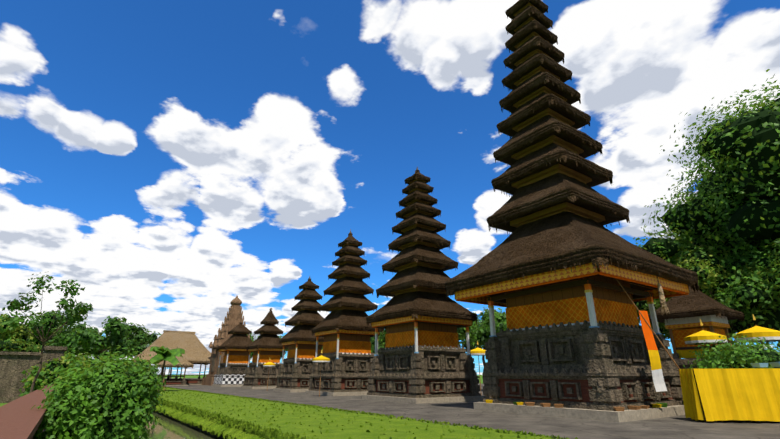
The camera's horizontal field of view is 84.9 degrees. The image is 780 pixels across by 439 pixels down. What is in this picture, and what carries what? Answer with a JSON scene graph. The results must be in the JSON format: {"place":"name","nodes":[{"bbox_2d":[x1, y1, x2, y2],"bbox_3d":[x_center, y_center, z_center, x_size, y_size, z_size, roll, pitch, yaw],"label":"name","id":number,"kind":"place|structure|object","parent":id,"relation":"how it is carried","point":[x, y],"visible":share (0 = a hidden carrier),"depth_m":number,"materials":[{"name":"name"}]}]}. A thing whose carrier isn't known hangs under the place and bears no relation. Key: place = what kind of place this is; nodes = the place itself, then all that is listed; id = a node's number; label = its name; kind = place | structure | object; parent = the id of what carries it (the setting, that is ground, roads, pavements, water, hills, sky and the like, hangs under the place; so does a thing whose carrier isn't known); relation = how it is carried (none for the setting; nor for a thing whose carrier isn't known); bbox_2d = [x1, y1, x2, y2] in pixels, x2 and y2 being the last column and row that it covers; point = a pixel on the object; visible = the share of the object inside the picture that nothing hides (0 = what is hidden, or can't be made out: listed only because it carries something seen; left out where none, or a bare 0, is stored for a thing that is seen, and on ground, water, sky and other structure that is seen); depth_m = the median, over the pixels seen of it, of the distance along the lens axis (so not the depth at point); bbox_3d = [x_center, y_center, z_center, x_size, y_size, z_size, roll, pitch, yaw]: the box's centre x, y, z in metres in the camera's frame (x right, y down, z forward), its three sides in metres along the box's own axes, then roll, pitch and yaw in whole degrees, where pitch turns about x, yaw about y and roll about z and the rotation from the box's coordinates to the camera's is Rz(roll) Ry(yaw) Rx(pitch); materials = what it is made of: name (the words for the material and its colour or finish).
{"place":"outdoors","nodes":[
{"label":"outdoors","id":0,"kind":"place"},
{"bbox_2d":[140,411,218,438],"bbox_3d":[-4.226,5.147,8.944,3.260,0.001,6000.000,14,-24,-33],"label":"moat water","id":1,"kind":"structure","parent":0,"point":[169,428],"depth_m":14.22,"materials":[{"name":"green liquid"}]},
{"bbox_2d":[149,408,225,438],"bbox_3d":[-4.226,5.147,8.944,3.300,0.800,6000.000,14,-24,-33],"label":"moat banks","id":2,"kind":"object","parent":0,"point":[205,431],"depth_m":15.33,"materials":[{"name":"grey stone"}]},
{"bbox_2d":[202,295,252,385],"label":"stone tower","id":3,"kind":"structure","parent":0,"point":[233,318],"depth_m":61.88,"materials":[{"name":"stone"}]},
{"bbox_2d":[0,375,482,406],"bbox_3d":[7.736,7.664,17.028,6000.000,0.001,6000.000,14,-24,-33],"label":"ground","id":4,"kind":"structure","parent":0,"point":[202,376],"depth_m":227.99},
{"bbox_2d":[0,310,41,351],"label":"tree","id":5,"kind":"object","parent":4,"relation":"on","point":[21,335],"visible":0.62,"depth_m":25.08,"materials":[{"name":"green plant"}]},
{"bbox_2d":[0,346,67,438],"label":"boundary wall","id":6,"kind":"structure","parent":4,"relation":"on","point":[20,418],"depth_m":14.71,"materials":[{"name":"stone"}]},
{"bbox_2d":[0,339,45,351],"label":"wall plants","id":7,"kind":"object","parent":6,"relation":"on","point":[7,345],"depth_m":23.29,"materials":[{"name":"green plant"}]},
{"bbox_2d":[11,320,71,351],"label":"tree","id":8,"kind":"object","parent":4,"relation":"on","point":[34,340],"visible":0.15,"depth_m":89.95,"materials":[{"name":"green plant"}]},
{"bbox_2d":[0,271,92,392],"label":"thin tree","id":9,"kind":"object","parent":4,"relation":"on","point":[73,316],"visible":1,"depth_m":18.75,"materials":[{"name":"green plant"}]},
{"bbox_2d":[19,353,90,395],"bbox_3d":[-17.557,8.400,22.577,3.110,2.584,3.104,14,-24,-33],"label":"shrub","id":10,"kind":"object","parent":4,"relation":"on","point":[50,368],"visible":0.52,"depth_m":21.87,"materials":[{"name":"green plant"}]},
{"bbox_2d":[27,310,90,341],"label":"tree","id":11,"kind":"object","parent":4,"relation":"on","point":[56,320],"visible":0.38,"depth_m":86.68,"materials":[{"name":"green plant"}]},
{"bbox_2d":[46,333,72,356],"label":"tree","id":12,"kind":"object","parent":4,"relation":"on","point":[55,342],"visible":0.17,"depth_m":82.31,"materials":[{"name":"green plant"}]},
{"bbox_2d":[64,351,83,360],"bbox_3d":[-27.276,13.111,36.752,3.853,3.478,4.069,-8,-22,21],"label":"shrub","id":13,"kind":"object","parent":4,"relation":"on","point":[66,354],"depth_m":37.08,"materials":[{"name":"green plant"}]},
{"bbox_2d":[58,324,109,357],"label":"tree","id":14,"kind":"object","parent":4,"relation":"on","point":[70,343],"visible":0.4,"depth_m":78.09,"materials":[{"name":"green plant"}]},
{"bbox_2d":[78,352,109,370],"bbox_3d":[-20.634,10.875,29.894,3.251,2.958,3.538,-13,-23,31],"label":"shrub","id":15,"kind":"object","parent":4,"relation":"on","point":[89,357],"visible":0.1,"depth_m":29.36,"materials":[{"name":"green plant"}]},
{"bbox_2d":[31,345,166,438],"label":"bush","id":16,"kind":"object","parent":4,"relation":"on","point":[111,399],"visible":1,"depth_m":6.44,"materials":[{"name":"green plant"}]},
{"bbox_2d":[72,316,130,355],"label":"tree","id":17,"kind":"object","parent":4,"relation":"on","point":[115,329],"visible":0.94,"depth_m":74.62,"materials":[{"name":"green plant"}]},
{"bbox_2d":[95,352,121,361],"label":"shrub","id":18,"kind":"object","parent":4,"relation":"on","point":[109,357],"visible":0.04,"depth_m":49.51,"materials":[{"name":"green plant"}]},
{"bbox_2d":[103,359,138,370],"bbox_3d":[-22.830,13.093,35.980,3.521,2.952,3.210,1,-20,-3],"label":"shrub","id":19,"kind":"object","parent":4,"relation":"on","point":[124,363],"visible":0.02,"depth_m":35.96,"materials":[{"name":"green plant"}]},
{"bbox_2d":[107,333,147,358],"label":"tree","id":20,"kind":"object","parent":4,"relation":"on","point":[129,338],"visible":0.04,"depth_m":113.75,"materials":[{"name":"green plant"}]},
{"bbox_2d":[123,323,160,355],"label":"tree","id":21,"kind":"object","parent":4,"relation":"on","point":[140,335],"visible":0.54,"depth_m":110.08,"materials":[{"name":"green plant"}]},
{"bbox_2d":[131,358,158,379],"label":"shrub","id":22,"kind":"object","parent":4,"relation":"on","point":[141,362],"visible":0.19,"depth_m":45.18,"materials":[{"name":"green plant"}]},
{"bbox_2d":[247,334,255,359],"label":"tree","id":23,"kind":"object","parent":4,"relation":"on","point":[252,339],"visible":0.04,"depth_m":85.96,"materials":[{"name":"green plant"}]},
{"bbox_2d":[158,387,550,438],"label":"grass strip","id":24,"kind":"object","parent":4,"relation":"on","point":[354,431],"depth_m":13.03,"materials":[{"name":"green plant"}]},
{"bbox_2d":[149,346,184,390],"bbox_3d":[-20.297,13.426,38.457,2.963,3.850,4.096,8,-21,-21],"label":"young palm","id":25,"kind":"object","parent":24,"relation":"on","point":[165,354],"visible":0.98,"depth_m":38.21,"materials":[{"name":"green plant"}]},
{"bbox_2d":[152,386,577,438],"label":"grass tufts","id":26,"kind":"object","parent":4,"relation":"on","point":[222,425],"visible":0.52,"depth_m":13.33,"materials":[{"name":"green plant"}]},
{"bbox_2d":[633,225,739,346],"bbox_3d":[23.001,6.707,32.917,11.669,12.937,12.162,14,-24,-33],"label":"tree","id":27,"kind":"object","parent":4,"relation":"on","point":[666,249],"visible":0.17,"depth_m":32.51,"materials":[{"name":"green plant"}]},
{"bbox_2d":[641,69,779,260],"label":"tree","id":28,"kind":"object","parent":4,"relation":"on","point":[734,202],"visible":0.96,"depth_m":28.85,"materials":[{"name":"green plant"}]},
{"bbox_2d":[653,257,779,344],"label":"tree","id":29,"kind":"object","parent":4,"relation":"on","point":[702,271],"visible":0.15,"depth_m":26.82,"materials":[{"name":"green plant"}]},
{"bbox_2d":[657,229,778,268],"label":"tree","id":30,"kind":"object","parent":4,"relation":"on","point":[706,240],"visible":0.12,"depth_m":34.92,"materials":[{"name":"green plant"}]},
{"bbox_2d":[702,239,779,349],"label":"tree","id":31,"kind":"object","parent":4,"relation":"on","point":[744,297],"visible":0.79,"depth_m":25.50,"materials":[{"name":"green plant"}]},
{"bbox_2d":[0,0,779,374],"label":"sky","id":32,"kind":"structure","parent":0,"point":[174,161],"materials":[{"name":"blue"}]},
{"bbox_2d":[164,378,779,438],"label":"pavement","id":33,"kind":"structure","parent":0,"point":[672,427],"depth_m":13.34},
{"bbox_2d":[131,330,210,384],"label":"pavilion","id":34,"kind":"object","parent":33,"relation":"on","point":[193,347],"visible":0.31,"depth_m":63.36,"materials":[{"name":"wood"}]},
{"bbox_2d":[155,346,193,385],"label":"pavilion","id":35,"kind":"object","parent":33,"relation":"on","point":[184,362],"visible":0.73,"depth_m":57.33,"materials":[{"name":"wood"}]},
{"bbox_2d":[212,322,253,386],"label":"pagoda","id":36,"kind":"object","parent":33,"relation":"on","point":[234,349],"visible":0.67,"depth_m":53.41,"materials":[{"name":"stone"}]},
{"bbox_2d":[214,375,244,383],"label":"checkered cloth","id":37,"kind":"object","parent":36,"relation":"on","point":[231,379],"visible":0.57,"depth_m":51.85,"materials":[{"name":"fabric"}]},
{"bbox_2d":[241,308,287,388],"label":"pagoda","id":38,"kind":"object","parent":33,"relation":"on","point":[265,346],"visible":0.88,"depth_m":45.29,"materials":[{"name":"stone"}]},
{"bbox_2d":[263,362,275,388],"bbox_3d":[-11.090,14.111,38.964,1.100,2.888,1.100,14,-24,-33],"label":"parasol","id":39,"kind":"object","parent":33,"relation":"on","point":[269,364],"visible":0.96,"depth_m":38.87,"materials":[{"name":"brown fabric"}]},
{"bbox_2d":[258,335,288,358],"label":"tree","id":40,"kind":"object","parent":33,"relation":"on","point":[281,336],"visible":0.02,"depth_m":78.83,"materials":[{"name":"green plant"}]},
{"bbox_2d":[273,276,323,392],"bbox_3d":[-7.735,10.262,39.370,3.834,10.400,3.834,14,-24,-33],"label":"pagoda","id":41,"kind":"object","parent":33,"relation":"on","point":[296,366],"visible":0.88,"depth_m":37.97,"materials":[{"name":"stone"}]},
{"bbox_2d":[312,350,329,396],"bbox_3d":[-4.691,10.358,28.853,1.200,3.025,1.200,14,-24,-33],"label":"parasol","id":42,"kind":"object","parent":33,"relation":"on","point":[321,358],"visible":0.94,"depth_m":28.70,"materials":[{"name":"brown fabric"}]},
{"bbox_2d":[305,229,383,395],"bbox_3d":[-3.348,6.918,33.983,4.387,13.000,4.387,14,-24,-33],"label":"pagoda","id":43,"kind":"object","parent":33,"relation":"on","point":[344,330],"visible":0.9,"depth_m":32.22,"materials":[{"name":"stone"}]},
{"bbox_2d":[370,332,383,353],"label":"tree","id":44,"kind":"object","parent":33,"relation":"on","point":[372,340],"visible":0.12,"depth_m":56.24,"materials":[{"name":"green plant"}]},
{"bbox_2d":[379,329,385,347],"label":"tree","id":45,"kind":"object","parent":33,"relation":"on","point":[383,335],"visible":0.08,"depth_m":71.40,"materials":[{"name":"green plant"}]},
{"bbox_2d":[362,167,485,403],"bbox_3d":[1.905,3.366,27.368,5.109,15.150,5.108,14,-24,-33],"label":"pagoda","id":46,"kind":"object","parent":33,"relation":"on","point":[422,357],"visible":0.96,"depth_m":25.09,"materials":[{"name":"stone"}]},
{"bbox_2d":[458,312,482,353],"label":"tree","id":47,"kind":"object","parent":33,"relation":"on","point":[464,345],"visible":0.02,"depth_m":50.45,"materials":[{"name":"green plant"}]},
{"bbox_2d":[470,341,485,395],"bbox_3d":[6.122,10.190,29.230,1.400,3.600,1.400,14,-24,-33],"label":"parasol","id":48,"kind":"object","parent":33,"relation":"on","point":[478,352],"visible":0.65,"depth_m":29.09,"materials":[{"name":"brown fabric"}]},
{"bbox_2d":[457,306,506,385],"bbox_3d":[8.294,11.625,39.003,6.798,7.822,7.308,14,-24,-33],"label":"tree","id":49,"kind":"object","parent":33,"relation":"on","point":[480,334],"visible":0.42,"depth_m":38.26,"materials":[{"name":"green plant"}]},
{"bbox_2d":[445,0,699,422],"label":"pagoda","id":50,"kind":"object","parent":33,"relation":"on","point":[554,265],"visible":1,"depth_m":17.40,"materials":[{"name":"stone"}]},
{"bbox_2d":[485,400,683,410],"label":"offerings","id":51,"kind":"object","parent":50,"relation":"on","point":[658,405],"visible":0.83,"depth_m":14.83,"materials":[{"name":"fabric"}]},
{"bbox_2d":[616,279,679,391],"bbox_3d":[9.526,4.261,15.124,3.069,4.522,0.069,6,-21,-17],"label":"banner pole","id":52,"kind":"object","parent":50,"relation":"attached to","point":[657,373],"visible":0.85,"depth_m":14.87,"materials":[{"name":"orange fabric"}]},
{"bbox_2d":[657,276,669,315],"bbox_3d":[10.246,2.857,16.104,0.286,1.499,0.287,14,-24,-33],"label":"straw tassel","id":53,"kind":"object","parent":50,"relation":"attached to","point":[663,304],"visible":1,"depth_m":16.00,"materials":[{"name":"beige plant"}]},
{"bbox_2d":[648,286,743,369],"bbox_3d":[17.306,6.439,23.897,3.668,7.000,3.658,14,-24,-33],"label":"shrine","id":54,"kind":"object","parent":33,"relation":"on","point":[681,320],"visible":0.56,"depth_m":23.44,"materials":[{"name":"stone"}]},
{"bbox_2d":[684,319,727,353],"bbox_3d":[12.590,5.685,16.709,1.400,3.500,1.400,14,-24,-33],"label":"parasol","id":55,"kind":"object","parent":33,"relation":"on","point":[708,337],"visible":0.85,"depth_m":16.68,"materials":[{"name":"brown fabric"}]},
{"bbox_2d":[679,362,779,422],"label":"offering table","id":56,"kind":"object","parent":33,"relation":"on","point":[752,394],"visible":0.98,"depth_m":13.14,"materials":[{"name":"yellow fabric"}]},
{"bbox_2d":[679,333,779,376],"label":"bush","id":57,"kind":"object","parent":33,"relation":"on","point":[725,355],"visible":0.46,"depth_m":15.12,"materials":[{"name":"green plant"}]},
{"bbox_2d":[734,315,779,343],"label":"parasol","id":58,"kind":"object","parent":33,"relation":"on","point":[768,334],"visible":0.75,"depth_m":17.42,"materials":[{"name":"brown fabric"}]}
]}

